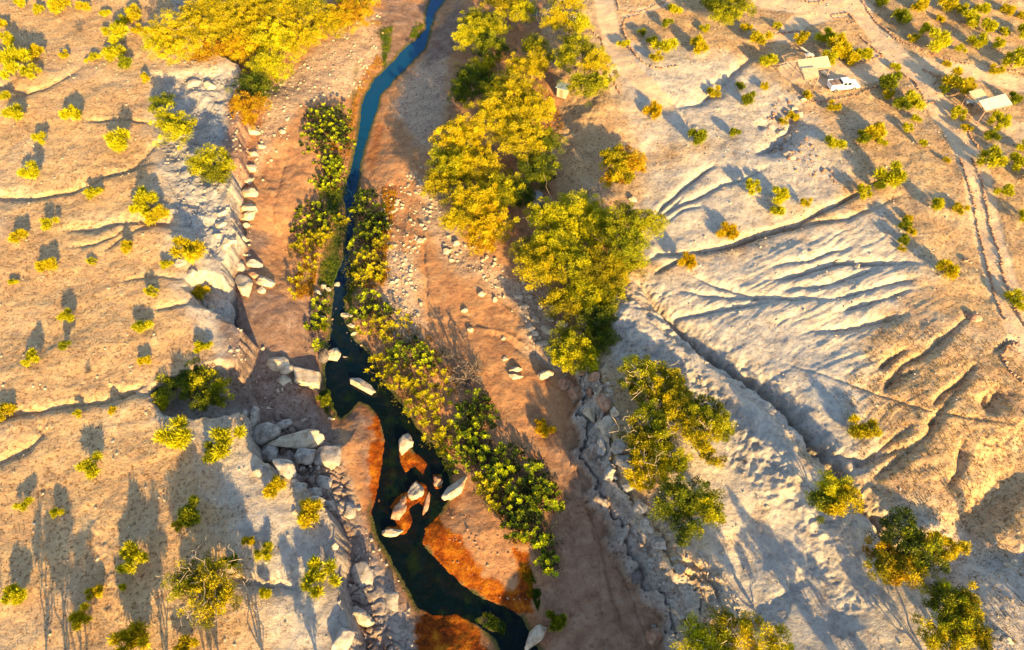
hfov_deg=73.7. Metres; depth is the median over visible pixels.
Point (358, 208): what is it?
riverside bush
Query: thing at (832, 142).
desert bush
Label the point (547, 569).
riverside bush
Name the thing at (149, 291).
desert bush
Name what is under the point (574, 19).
acacia tree
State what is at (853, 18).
stone border
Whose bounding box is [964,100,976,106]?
picnic table
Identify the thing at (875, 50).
stone border
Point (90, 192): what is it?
desert bush
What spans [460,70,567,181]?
acacia tree
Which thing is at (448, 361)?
desert bush
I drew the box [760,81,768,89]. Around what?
desert bush
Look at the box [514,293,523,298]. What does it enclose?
boulder
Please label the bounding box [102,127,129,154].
desert bush
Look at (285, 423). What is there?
boulder
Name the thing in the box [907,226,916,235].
desert bush
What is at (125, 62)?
desert bush
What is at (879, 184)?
desert bush
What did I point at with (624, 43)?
desert bush
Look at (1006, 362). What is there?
stone border
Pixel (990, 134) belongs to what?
desert bush
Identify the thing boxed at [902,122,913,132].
desert bush
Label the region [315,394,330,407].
desert bush
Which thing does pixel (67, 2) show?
desert bush
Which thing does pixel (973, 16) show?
desert bush
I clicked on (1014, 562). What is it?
boulder
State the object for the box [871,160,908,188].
desert bush
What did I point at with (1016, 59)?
desert bush
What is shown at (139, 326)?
desert bush
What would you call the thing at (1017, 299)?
desert bush
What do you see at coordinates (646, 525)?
boulder
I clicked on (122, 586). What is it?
desert bush
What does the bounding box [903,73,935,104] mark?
stone border
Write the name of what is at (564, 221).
acacia tree
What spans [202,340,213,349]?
desert bush
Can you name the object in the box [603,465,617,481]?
boulder
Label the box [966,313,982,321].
boulder
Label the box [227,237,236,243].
boulder
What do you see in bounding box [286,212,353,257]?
riverside bush
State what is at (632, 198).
boulder
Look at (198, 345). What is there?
desert bush
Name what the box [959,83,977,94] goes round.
desert bush
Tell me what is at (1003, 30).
desert bush
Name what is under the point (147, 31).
desert bush
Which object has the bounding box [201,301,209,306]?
boulder
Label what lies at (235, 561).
desert bush
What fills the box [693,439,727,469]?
acacia tree
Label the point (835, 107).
desert bush
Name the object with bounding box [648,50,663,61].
desert bush
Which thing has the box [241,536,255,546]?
desert bush
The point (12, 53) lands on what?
desert bush
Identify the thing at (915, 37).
desert bush
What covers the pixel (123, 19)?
desert bush
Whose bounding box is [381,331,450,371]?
riverside bush
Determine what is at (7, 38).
desert bush
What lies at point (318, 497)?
boulder
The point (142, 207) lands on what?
desert bush
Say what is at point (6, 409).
desert bush
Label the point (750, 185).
desert bush
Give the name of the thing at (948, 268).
desert bush
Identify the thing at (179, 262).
boulder
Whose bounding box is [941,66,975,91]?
desert bush
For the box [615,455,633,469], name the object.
boulder
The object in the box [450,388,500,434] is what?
riverside bush
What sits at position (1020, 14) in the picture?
desert bush
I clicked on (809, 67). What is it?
picnic shelter
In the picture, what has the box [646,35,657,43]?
desert bush
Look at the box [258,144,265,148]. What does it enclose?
boulder
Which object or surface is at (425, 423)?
riverside bush
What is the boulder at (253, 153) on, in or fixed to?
on the ground at (596, 596)
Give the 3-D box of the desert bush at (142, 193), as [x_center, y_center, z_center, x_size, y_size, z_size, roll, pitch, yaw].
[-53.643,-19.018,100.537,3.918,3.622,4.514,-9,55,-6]
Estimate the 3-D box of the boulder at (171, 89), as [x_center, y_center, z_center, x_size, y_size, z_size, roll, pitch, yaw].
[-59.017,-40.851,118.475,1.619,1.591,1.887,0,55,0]
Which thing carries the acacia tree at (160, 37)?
on the ground at (596, 596)
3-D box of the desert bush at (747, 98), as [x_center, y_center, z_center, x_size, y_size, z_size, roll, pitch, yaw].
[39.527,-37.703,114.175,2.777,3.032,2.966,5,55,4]
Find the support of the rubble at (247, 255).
on the ground at (596, 596)
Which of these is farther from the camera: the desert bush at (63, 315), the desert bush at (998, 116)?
the desert bush at (998, 116)
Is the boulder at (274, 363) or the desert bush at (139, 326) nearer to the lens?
the desert bush at (139, 326)
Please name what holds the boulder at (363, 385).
in the river
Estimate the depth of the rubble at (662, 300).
92.18 m
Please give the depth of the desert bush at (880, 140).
107.87 m
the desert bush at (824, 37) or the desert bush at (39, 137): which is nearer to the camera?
the desert bush at (39, 137)
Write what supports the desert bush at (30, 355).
on the ground at (596, 596)
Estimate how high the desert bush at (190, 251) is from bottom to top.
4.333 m
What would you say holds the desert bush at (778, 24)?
on the ground at (596, 596)
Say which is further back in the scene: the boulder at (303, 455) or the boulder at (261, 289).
the boulder at (261, 289)
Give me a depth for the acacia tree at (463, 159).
106.88 m
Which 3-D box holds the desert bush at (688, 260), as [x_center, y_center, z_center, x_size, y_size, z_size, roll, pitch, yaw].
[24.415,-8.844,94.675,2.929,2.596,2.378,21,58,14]
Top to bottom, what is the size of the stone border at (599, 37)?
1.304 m
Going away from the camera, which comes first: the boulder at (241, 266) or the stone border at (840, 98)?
the boulder at (241, 266)
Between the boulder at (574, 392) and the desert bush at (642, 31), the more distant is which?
the desert bush at (642, 31)
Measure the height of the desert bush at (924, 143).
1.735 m
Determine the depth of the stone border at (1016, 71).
119.07 m
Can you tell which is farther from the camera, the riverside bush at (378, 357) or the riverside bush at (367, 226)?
the riverside bush at (367, 226)
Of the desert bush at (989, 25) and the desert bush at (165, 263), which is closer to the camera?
the desert bush at (165, 263)
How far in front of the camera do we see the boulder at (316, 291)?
100.59 m
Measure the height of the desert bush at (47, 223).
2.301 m
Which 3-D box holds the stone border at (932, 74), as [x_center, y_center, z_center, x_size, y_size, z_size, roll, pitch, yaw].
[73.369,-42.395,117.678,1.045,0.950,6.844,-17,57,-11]
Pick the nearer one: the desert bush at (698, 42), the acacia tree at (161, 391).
the acacia tree at (161, 391)
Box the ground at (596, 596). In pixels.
[0,0,1023,649]
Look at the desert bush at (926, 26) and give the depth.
124.46 m
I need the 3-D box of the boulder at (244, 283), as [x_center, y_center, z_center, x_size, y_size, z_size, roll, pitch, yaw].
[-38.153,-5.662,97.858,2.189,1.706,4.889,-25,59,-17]
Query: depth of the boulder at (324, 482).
81.87 m
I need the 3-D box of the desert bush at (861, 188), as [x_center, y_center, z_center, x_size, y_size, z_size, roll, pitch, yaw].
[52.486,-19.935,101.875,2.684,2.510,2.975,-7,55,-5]
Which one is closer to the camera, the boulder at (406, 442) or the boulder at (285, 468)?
the boulder at (285, 468)
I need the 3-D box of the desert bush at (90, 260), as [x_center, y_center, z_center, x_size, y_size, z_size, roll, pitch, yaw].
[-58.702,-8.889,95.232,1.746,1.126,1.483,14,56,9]
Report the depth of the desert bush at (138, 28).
126.52 m
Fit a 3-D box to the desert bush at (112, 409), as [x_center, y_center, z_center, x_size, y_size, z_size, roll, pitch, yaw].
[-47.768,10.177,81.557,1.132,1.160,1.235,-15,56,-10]
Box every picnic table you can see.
[804,53,813,58]
[821,70,830,77]
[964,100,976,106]
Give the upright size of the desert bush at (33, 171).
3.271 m
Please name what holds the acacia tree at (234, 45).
on the ground at (596, 596)
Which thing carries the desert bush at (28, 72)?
on the ground at (596, 596)
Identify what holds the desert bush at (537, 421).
on the ground at (596, 596)
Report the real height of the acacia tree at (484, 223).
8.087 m
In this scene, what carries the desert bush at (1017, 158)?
on the ground at (596, 596)
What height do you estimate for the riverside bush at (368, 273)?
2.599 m
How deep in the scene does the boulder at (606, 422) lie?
81.60 m
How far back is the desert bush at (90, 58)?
121.16 m
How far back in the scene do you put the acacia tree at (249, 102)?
117.63 m
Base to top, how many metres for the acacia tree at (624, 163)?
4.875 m
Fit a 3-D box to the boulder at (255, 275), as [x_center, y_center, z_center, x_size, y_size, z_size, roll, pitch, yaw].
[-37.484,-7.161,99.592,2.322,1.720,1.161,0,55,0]
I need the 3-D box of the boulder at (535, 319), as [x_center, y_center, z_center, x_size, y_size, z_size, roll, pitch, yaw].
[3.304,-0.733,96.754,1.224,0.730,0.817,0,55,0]
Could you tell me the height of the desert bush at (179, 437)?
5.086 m
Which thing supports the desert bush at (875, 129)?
on the ground at (596, 596)
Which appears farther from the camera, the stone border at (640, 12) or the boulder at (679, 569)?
the stone border at (640, 12)
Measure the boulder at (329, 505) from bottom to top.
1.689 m
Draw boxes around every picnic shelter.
[792,56,830,91]
[961,89,1011,123]
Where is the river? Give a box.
[324,0,537,649]
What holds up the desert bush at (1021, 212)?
on the ground at (596, 596)
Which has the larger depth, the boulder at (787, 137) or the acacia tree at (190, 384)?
the boulder at (787, 137)
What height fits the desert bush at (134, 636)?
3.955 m
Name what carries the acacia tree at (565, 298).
on the ground at (596, 596)
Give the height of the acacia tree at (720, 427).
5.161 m
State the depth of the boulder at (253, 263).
99.95 m
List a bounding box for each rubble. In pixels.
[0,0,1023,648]
[148,60,417,649]
[218,13,383,435]
[323,281,525,601]
[380,166,615,418]
[591,381,748,637]
[766,74,942,190]
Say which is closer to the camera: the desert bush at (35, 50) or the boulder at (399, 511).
the boulder at (399, 511)
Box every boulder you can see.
[166,85,176,93]
[169,209,178,213]
[174,258,187,267]
[184,79,200,87]
[187,269,196,276]
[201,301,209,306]
[203,80,215,89]
[207,303,214,310]
[213,233,221,238]
[215,221,226,227]
[217,209,230,216]
[220,237,230,249]
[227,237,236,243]
[235,274,252,296]
[237,261,244,270]
[240,203,257,211]
[240,234,247,241]
[241,211,255,221]
[241,222,249,227]
[242,187,258,196]
[242,409,249,416]
[244,177,253,184]
[246,164,256,171]
[246,259,262,267]
[247,272,260,278]
[248,126,260,134]
[248,151,257,155]
[250,406,259,425]
[251,464,267,476]
[252,422,281,445]
[256,276,275,287]
[257,286,265,293]
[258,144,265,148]
[261,444,278,461]
[266,356,289,370]
[267,429,324,448]
[272,459,296,479]
[276,419,292,428]
[277,374,291,385]
[279,364,292,373]
[290,482,307,493]
[293,366,321,390]
[294,447,315,464]
[308,487,321,496]
[310,496,325,503]
[313,445,340,469]
[314,289,321,294]
[316,475,331,489]
[318,348,328,363]
[323,500,335,510]
[328,348,340,360]
[331,542,338,549]
[331,627,355,649]
[340,313,352,317]
[343,502,355,518]
[350,378,375,394]
[351,561,373,587]
[351,606,374,626]
[382,529,403,536]
[384,591,398,611]
[391,502,406,519]
[399,433,413,454]
[400,495,406,503]
[407,482,423,499]
[416,237,423,242]
[422,491,429,514]
[433,476,442,486]
[441,476,466,500]
[442,248,450,253]
[452,240,459,245]
[477,291,485,296]
[508,374,522,379]
[509,367,521,372]
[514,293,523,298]
[520,303,529,308]
[524,624,547,649]
[526,324,534,331]
[531,317,539,321]
[532,330,538,335]
[535,340,547,346]
[537,370,553,379]
[541,325,553,334]
[557,379,575,390]
[567,383,582,401]
[578,367,585,375]
[582,407,596,423]
[586,387,593,398]
[587,371,599,381]
[596,393,611,411]
[597,438,606,455]
[598,415,613,437]
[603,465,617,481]
[609,439,627,454]
[610,407,619,417]
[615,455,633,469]
[621,480,634,492]
[628,196,636,201]
[631,570,643,585]
[632,499,648,513]
[640,516,654,533]
[646,627,662,646]
[651,537,666,550]
[673,564,686,574]
[777,129,785,135]
[782,151,791,155]
[784,134,791,140]
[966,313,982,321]
[991,629,1003,637]
[1000,636,1013,643]
[1003,563,1014,568]
[1010,559,1019,565]
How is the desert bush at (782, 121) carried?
on the ground at (596, 596)
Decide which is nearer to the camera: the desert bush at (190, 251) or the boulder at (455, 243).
the desert bush at (190, 251)
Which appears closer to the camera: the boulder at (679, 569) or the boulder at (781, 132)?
the boulder at (679, 569)
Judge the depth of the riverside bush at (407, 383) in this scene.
90.62 m
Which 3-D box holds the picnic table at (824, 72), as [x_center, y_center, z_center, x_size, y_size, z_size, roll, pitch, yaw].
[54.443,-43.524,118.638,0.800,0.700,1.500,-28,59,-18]
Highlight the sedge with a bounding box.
[318,23,540,633]
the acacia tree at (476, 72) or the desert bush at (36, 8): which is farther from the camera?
the desert bush at (36, 8)
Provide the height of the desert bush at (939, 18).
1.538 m
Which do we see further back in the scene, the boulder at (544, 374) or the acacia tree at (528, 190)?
the acacia tree at (528, 190)
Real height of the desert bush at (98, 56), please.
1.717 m
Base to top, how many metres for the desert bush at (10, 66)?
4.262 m
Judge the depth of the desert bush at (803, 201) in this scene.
99.98 m
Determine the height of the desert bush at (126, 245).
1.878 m
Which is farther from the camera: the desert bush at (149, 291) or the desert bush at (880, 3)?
the desert bush at (880, 3)
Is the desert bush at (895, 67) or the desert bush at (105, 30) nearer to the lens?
the desert bush at (895, 67)
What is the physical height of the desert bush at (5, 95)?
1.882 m
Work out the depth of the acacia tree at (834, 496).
70.06 m
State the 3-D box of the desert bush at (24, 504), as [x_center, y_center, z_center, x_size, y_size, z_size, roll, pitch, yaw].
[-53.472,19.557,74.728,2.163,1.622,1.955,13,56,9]
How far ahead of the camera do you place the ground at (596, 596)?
90.02 m
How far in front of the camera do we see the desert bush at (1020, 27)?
124.30 m
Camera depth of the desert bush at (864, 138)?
108.09 m
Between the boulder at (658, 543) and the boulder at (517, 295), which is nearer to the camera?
the boulder at (658, 543)
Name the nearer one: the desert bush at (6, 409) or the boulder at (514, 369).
the desert bush at (6, 409)
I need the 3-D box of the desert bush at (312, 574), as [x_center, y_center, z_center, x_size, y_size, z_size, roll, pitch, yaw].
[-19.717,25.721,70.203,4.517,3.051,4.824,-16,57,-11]
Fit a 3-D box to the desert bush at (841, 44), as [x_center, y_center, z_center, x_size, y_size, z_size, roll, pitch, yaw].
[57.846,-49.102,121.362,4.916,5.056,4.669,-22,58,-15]
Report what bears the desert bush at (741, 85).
on the ground at (596, 596)
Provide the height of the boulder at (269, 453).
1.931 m
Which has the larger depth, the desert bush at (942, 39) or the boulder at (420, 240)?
the desert bush at (942, 39)
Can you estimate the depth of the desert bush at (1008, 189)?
100.03 m
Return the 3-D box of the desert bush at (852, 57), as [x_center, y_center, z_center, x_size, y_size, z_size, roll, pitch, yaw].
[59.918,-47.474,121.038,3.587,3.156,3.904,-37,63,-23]
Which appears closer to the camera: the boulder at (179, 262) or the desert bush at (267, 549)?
the desert bush at (267, 549)
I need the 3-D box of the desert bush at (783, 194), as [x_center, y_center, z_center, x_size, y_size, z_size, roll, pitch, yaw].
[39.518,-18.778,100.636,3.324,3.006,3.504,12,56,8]
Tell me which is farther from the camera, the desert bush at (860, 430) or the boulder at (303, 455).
the boulder at (303, 455)
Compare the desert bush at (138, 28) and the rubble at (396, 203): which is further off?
the desert bush at (138, 28)
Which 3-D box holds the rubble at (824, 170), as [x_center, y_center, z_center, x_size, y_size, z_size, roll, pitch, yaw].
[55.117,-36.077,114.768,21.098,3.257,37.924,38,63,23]
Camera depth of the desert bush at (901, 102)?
111.92 m
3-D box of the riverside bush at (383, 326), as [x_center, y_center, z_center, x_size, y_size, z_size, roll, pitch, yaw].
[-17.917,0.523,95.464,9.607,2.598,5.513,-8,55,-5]
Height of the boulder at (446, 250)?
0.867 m
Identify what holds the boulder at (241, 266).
on the ground at (596, 596)
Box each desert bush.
[0,18,7,27]
[0,31,14,47]
[0,43,32,64]
[0,58,20,80]
[0,91,11,99]
[0,102,24,121]
[0,402,16,421]
[0,583,27,606]
[7,228,28,243]
[7,279,18,284]
[12,496,33,512]
[13,0,25,7]
[15,159,39,179]
[19,63,42,79]
[20,347,39,366]
[27,42,44,60]
[31,131,46,145]
[32,3,44,14]
[33,255,58,273]
[39,217,60,231]
[46,0,70,15]
[49,506,63,518]
[54,0,71,7]
[55,308,75,322]
[57,104,81,120]
[57,340,71,350]
[58,49,68,58]
[66,602,93,632]
[71,408,81,417]
[72,25,83,32]
[73,451,103,479]
[75,0,90,10]
[81,186,104,199]
[83,367,91,374]
[83,584,105,601]
[84,53,95,63]
[85,257,97,265]
[89,52,101,58]
[98,9,111,16]
[98,43,127,62]
[100,26,110,35]
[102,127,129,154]
[105,617,152,649]
[106,21,129,45]
[108,405,117,414]
[114,13,127,25]
[114,540,151,575]
[117,54,131,69]
[118,583,126,590]
[120,240,132,254]
[125,3,141,22]
[126,199,151,215]
[129,23,144,33]
[130,319,154,332]
[132,185,159,206]
[136,355,151,364]
[140,71,150,82]
[142,203,170,225]
[143,26,155,34]
[143,285,159,297]
[151,414,193,450]
[155,394,167,411]
[159,259,174,269]
[168,233,208,265]
[169,520,187,533]
[172,633,199,649]
[175,494,200,528]
[191,284,211,300]
[193,340,204,353]
[201,440,218,463]
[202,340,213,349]
[208,423,247,460]
[222,553,238,570]
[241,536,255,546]
[253,540,273,561]
[258,587,271,599]
[261,474,287,499]
[294,497,324,530]
[298,554,342,600]
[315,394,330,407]
[317,322,328,331]
[441,349,456,367]
[447,359,483,395]
[466,354,484,372]
[534,418,545,425]
[534,420,557,437]
[543,609,566,632]
[615,39,630,47]
[637,28,646,36]
[641,99,662,119]
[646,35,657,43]
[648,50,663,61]
[649,37,679,54]
[662,18,673,27]
[667,3,682,13]
[678,250,697,269]
[686,128,708,146]
[689,33,709,54]
[698,23,709,32]
[707,85,721,97]
[715,221,740,241]
[728,127,741,136]
[734,81,745,89]
[739,22,752,31]
[741,90,756,105]
[745,177,762,195]
[748,30,773,45]
[759,53,777,66]
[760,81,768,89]
[770,205,785,215]
[771,185,791,206]
[772,21,782,29]
[778,116,788,124]
[787,110,799,120]
[793,31,810,45]
[800,197,813,207]
[802,90,813,99]
[814,27,836,43]
[822,50,839,66]
[823,133,847,149]
[825,31,853,58]
[827,99,842,110]
[842,49,861,65]
[846,413,882,440]
[854,47,873,59]
[856,129,871,143]
[857,183,873,199]
[863,120,887,140]
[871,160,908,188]
[871,178,886,189]
[875,0,889,7]
[876,135,888,145]
[878,71,902,90]
[882,89,895,99]
[890,63,901,70]
[891,7,913,24]
[893,95,912,110]
[896,217,912,231]
[896,244,907,251]
[898,233,909,246]
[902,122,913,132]
[903,215,913,221]
[905,90,927,111]
[907,33,920,41]
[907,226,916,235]
[910,0,929,11]
[910,114,922,121]
[918,21,934,34]
[919,139,927,146]
[927,27,952,52]
[931,197,945,209]
[935,14,945,22]
[935,258,961,281]
[936,0,959,12]
[938,84,951,94]
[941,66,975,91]
[942,60,951,67]
[943,156,950,163]
[950,105,967,120]
[951,202,970,215]
[954,42,967,52]
[955,3,970,12]
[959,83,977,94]
[960,123,974,131]
[961,8,981,27]
[966,31,988,48]
[973,2,991,13]
[976,144,1008,168]
[981,17,998,33]
[983,129,1001,141]
[986,109,1013,131]
[988,63,1006,74]
[992,36,1006,47]
[992,184,1015,196]
[998,27,1010,36]
[999,3,1017,15]
[1002,44,1023,68]
[1002,287,1023,311]
[1009,91,1023,105]
[1009,151,1023,172]
[1014,139,1023,150]
[1017,10,1023,18]
[1017,22,1023,38]
[1018,209,1023,221]
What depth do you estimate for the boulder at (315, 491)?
80.76 m
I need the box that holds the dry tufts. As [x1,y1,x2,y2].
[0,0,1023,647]
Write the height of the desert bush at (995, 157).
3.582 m
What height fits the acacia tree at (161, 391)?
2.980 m
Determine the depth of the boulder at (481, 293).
99.22 m
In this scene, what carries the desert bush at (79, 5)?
on the ground at (596, 596)
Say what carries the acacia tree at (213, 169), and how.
on the ground at (596, 596)
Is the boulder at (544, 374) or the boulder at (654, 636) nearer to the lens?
the boulder at (654, 636)
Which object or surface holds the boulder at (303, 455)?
on the ground at (596, 596)
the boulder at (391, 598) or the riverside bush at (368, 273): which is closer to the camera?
the boulder at (391, 598)
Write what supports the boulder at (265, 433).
on the ground at (596, 596)
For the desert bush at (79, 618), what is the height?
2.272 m
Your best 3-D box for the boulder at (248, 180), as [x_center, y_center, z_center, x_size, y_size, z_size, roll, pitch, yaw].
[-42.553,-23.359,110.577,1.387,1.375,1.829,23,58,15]
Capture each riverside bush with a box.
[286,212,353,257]
[286,252,325,300]
[289,199,348,237]
[299,119,355,156]
[300,103,351,139]
[302,297,332,354]
[307,151,349,196]
[337,213,394,265]
[342,233,392,290]
[348,187,386,228]
[348,288,396,325]
[351,308,417,344]
[365,347,403,390]
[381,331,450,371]
[387,363,442,407]
[402,368,452,426]
[415,407,463,456]
[441,420,503,473]
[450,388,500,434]
[470,463,518,516]
[479,441,526,490]
[495,452,555,511]
[499,491,557,543]
[524,481,565,520]
[524,525,563,557]
[533,548,562,578]
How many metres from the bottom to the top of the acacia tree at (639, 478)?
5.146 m
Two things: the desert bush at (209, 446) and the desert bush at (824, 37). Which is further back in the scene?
the desert bush at (824, 37)
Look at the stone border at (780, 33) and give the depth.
127.04 m
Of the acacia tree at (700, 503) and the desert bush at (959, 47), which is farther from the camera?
the desert bush at (959, 47)
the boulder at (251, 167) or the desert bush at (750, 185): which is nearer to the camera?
the desert bush at (750, 185)
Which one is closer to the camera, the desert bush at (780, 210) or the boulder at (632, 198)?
the desert bush at (780, 210)
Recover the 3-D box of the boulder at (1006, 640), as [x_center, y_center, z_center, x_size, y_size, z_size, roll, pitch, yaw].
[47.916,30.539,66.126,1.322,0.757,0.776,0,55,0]
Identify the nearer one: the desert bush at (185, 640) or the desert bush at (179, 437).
the desert bush at (185, 640)
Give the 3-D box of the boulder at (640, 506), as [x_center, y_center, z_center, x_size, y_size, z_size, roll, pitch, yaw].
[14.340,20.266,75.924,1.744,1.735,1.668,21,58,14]
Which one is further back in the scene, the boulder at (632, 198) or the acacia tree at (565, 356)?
the boulder at (632, 198)
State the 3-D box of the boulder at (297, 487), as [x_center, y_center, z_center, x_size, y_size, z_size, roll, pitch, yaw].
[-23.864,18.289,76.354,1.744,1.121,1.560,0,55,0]
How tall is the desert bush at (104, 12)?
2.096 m
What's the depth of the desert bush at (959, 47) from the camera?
121.40 m
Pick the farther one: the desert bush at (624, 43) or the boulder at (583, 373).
the desert bush at (624, 43)
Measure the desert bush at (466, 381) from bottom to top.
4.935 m
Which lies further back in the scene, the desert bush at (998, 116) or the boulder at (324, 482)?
the desert bush at (998, 116)
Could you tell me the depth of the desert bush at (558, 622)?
73.70 m
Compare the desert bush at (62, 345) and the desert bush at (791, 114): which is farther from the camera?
the desert bush at (791, 114)
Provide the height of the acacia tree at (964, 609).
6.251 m
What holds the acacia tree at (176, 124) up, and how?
on the ground at (596, 596)
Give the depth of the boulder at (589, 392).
87.63 m
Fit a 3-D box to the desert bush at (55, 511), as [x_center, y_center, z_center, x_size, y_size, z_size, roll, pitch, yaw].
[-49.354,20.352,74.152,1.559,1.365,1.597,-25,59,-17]
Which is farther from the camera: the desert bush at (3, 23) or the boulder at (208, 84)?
the desert bush at (3, 23)
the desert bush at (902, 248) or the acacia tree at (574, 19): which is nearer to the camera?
the desert bush at (902, 248)
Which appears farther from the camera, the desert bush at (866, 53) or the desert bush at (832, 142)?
the desert bush at (866, 53)
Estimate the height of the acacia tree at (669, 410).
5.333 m
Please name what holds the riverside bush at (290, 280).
on the ground at (596, 596)
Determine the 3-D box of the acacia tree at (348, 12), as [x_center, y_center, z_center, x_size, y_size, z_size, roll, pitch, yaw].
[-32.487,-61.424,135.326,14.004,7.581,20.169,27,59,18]
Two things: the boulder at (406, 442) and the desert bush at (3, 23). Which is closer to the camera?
the boulder at (406, 442)
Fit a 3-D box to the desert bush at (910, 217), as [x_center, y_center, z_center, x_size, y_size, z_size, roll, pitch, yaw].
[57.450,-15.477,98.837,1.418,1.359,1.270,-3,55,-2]
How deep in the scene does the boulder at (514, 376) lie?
91.33 m
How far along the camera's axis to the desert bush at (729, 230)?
97.88 m
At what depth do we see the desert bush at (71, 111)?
110.94 m
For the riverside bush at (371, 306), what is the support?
on the ground at (596, 596)
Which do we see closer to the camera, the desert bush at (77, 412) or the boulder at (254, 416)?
the desert bush at (77, 412)
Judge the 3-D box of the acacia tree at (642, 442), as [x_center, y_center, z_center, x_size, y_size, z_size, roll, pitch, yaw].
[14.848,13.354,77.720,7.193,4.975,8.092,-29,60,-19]
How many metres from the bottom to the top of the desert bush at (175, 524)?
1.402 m
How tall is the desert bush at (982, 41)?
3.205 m
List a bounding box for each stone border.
[588,27,620,93]
[616,0,668,13]
[621,14,677,69]
[770,30,811,38]
[802,0,825,3]
[803,85,878,102]
[830,12,856,24]
[852,37,883,65]
[861,0,969,64]
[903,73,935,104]
[922,68,944,85]
[959,157,1007,320]
[962,120,978,147]
[970,158,1023,324]
[988,65,1023,74]
[1000,341,1023,382]
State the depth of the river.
86.08 m
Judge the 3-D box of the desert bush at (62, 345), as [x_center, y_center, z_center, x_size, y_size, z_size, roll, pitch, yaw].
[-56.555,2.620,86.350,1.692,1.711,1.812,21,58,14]
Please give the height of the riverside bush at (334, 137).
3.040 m
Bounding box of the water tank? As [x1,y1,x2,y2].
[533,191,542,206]
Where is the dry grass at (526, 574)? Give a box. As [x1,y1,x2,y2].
[227,54,564,598]
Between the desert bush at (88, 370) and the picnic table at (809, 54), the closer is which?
the desert bush at (88, 370)
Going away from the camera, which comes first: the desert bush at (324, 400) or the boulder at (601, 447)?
the boulder at (601, 447)
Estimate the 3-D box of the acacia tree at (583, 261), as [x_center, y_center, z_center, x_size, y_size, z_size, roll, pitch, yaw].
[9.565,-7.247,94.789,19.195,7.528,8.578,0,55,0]
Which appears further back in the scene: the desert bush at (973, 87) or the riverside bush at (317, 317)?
the desert bush at (973, 87)
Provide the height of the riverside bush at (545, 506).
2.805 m
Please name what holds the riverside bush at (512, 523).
on the ground at (596, 596)
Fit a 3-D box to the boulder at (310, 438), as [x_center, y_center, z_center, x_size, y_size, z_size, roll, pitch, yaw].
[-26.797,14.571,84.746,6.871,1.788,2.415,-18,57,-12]
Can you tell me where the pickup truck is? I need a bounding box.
[826,77,859,92]
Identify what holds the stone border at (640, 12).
on the ground at (596, 596)
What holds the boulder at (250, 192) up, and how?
on the ground at (596, 596)
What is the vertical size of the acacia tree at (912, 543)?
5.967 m
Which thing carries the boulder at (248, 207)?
on the ground at (596, 596)
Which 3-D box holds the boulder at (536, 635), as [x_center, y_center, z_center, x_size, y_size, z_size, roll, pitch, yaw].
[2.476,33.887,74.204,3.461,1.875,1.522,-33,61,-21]
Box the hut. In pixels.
[555,81,568,98]
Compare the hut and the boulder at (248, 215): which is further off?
the hut
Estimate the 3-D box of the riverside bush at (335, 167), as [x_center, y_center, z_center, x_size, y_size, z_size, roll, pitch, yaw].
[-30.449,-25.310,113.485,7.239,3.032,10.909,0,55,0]
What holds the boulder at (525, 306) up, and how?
on the ground at (596, 596)
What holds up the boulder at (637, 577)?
on the ground at (596, 596)
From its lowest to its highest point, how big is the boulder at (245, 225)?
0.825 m
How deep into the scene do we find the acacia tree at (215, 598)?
66.75 m
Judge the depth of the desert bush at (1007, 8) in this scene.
128.22 m
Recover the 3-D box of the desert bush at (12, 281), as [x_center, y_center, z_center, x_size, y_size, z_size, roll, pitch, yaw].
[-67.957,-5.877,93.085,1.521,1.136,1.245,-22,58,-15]
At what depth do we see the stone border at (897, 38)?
124.00 m
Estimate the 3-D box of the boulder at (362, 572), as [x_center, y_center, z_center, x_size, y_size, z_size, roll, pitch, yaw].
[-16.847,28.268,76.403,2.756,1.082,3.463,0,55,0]
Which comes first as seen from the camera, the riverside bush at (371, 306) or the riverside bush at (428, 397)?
the riverside bush at (428, 397)
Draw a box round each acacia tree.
[139,0,246,66]
[146,91,198,149]
[149,373,176,405]
[157,536,256,631]
[162,356,235,412]
[183,142,235,184]
[184,0,275,63]
[225,46,294,129]
[239,0,328,63]
[302,0,380,38]
[419,104,513,200]
[437,171,525,256]
[447,55,502,106]
[451,6,517,62]
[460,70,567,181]
[479,0,539,23]
[497,32,560,81]
[500,168,556,208]
[507,176,627,270]
[512,238,648,291]
[536,0,599,35]
[537,269,629,336]
[544,318,622,375]
[550,32,619,107]
[595,200,671,264]
[598,143,648,188]
[609,412,681,473]
[616,354,688,406]
[622,443,693,492]
[623,375,698,438]
[648,474,726,547]
[667,603,748,649]
[677,388,737,453]
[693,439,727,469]
[699,0,757,26]
[735,609,795,649]
[804,468,864,524]
[860,505,949,589]
[911,577,994,649]
[920,530,972,563]
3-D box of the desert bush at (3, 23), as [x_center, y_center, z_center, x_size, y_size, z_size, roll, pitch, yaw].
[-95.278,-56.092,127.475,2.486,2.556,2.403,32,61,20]
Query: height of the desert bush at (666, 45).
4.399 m
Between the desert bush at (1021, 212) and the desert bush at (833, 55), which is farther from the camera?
the desert bush at (833, 55)
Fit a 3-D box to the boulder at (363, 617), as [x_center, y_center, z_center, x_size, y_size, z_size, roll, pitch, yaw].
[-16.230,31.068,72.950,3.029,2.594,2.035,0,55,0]
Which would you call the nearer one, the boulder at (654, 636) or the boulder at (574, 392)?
the boulder at (654, 636)
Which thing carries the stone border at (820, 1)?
on the ground at (596, 596)
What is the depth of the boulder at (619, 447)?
78.94 m
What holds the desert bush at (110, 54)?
on the ground at (596, 596)
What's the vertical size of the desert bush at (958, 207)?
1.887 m
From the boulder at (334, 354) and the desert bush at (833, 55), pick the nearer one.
the boulder at (334, 354)
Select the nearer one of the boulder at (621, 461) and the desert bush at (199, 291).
the boulder at (621, 461)

